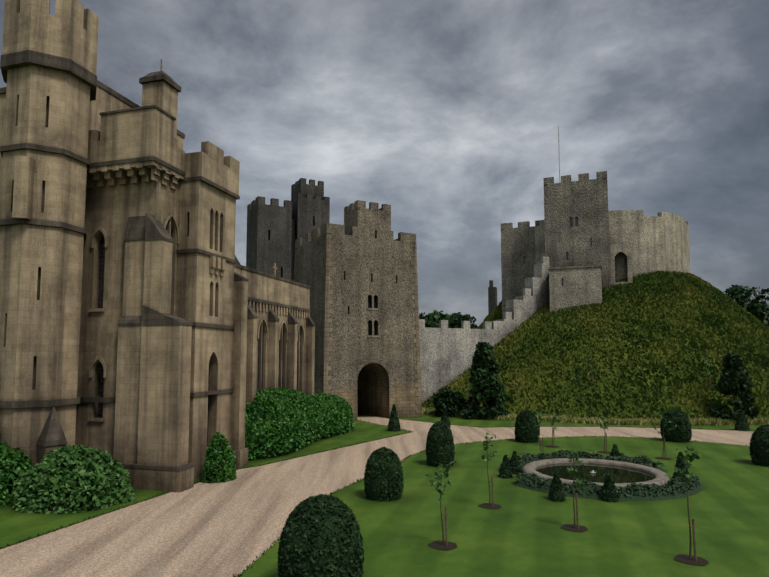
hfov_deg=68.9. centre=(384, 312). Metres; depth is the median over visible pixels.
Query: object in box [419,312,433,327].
tree foliage
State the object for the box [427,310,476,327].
tree foliage
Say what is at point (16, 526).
lawn
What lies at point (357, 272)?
gatehouse frame
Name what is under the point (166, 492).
lawn edge tufts
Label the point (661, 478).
pond kerb
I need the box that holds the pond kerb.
[523,458,669,487]
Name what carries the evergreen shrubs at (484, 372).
on the lawn at (476, 422)
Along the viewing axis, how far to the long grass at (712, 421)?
50.89 m
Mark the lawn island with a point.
(520, 532)
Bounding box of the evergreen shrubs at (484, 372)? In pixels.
[431,341,511,419]
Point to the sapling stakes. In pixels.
(692, 526)
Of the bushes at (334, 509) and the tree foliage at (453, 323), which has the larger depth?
the tree foliage at (453, 323)
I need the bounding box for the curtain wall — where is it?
[419,256,549,402]
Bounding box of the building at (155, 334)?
[0,0,354,513]
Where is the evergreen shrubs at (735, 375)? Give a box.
[709,352,759,420]
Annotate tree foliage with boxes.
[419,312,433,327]
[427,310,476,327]
[448,313,477,328]
[724,285,768,326]
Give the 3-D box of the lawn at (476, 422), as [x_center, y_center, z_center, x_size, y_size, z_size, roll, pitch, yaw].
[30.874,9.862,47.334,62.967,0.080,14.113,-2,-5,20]
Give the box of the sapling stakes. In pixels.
[442,375,710,560]
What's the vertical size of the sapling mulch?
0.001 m
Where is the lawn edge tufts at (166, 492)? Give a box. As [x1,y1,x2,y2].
[0,418,745,576]
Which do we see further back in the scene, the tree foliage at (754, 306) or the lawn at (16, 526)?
the tree foliage at (754, 306)
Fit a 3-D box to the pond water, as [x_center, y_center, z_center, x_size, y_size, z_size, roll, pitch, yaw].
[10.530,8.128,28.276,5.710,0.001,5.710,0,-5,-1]
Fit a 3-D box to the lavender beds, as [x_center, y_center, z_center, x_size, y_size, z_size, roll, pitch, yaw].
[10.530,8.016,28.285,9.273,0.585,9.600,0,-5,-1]
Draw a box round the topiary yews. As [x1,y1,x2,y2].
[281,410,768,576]
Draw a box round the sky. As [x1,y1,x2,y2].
[0,0,768,325]
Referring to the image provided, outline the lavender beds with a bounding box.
[498,452,701,500]
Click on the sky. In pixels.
(446, 114)
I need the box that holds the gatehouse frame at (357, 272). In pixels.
[246,178,421,420]
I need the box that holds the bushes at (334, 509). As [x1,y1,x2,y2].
[277,404,768,576]
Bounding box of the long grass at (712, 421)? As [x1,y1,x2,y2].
[422,407,768,425]
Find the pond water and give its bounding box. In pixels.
[535,463,655,482]
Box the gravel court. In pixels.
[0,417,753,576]
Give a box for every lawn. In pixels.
[0,420,410,548]
[398,415,761,430]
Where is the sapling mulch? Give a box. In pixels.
[428,445,707,565]
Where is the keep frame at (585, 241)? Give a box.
[488,126,690,318]
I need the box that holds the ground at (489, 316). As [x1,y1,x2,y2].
[358,276,768,419]
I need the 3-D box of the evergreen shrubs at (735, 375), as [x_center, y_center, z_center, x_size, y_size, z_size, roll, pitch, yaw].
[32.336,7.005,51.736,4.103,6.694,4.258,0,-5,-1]
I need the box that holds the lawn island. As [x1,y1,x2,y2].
[239,436,768,576]

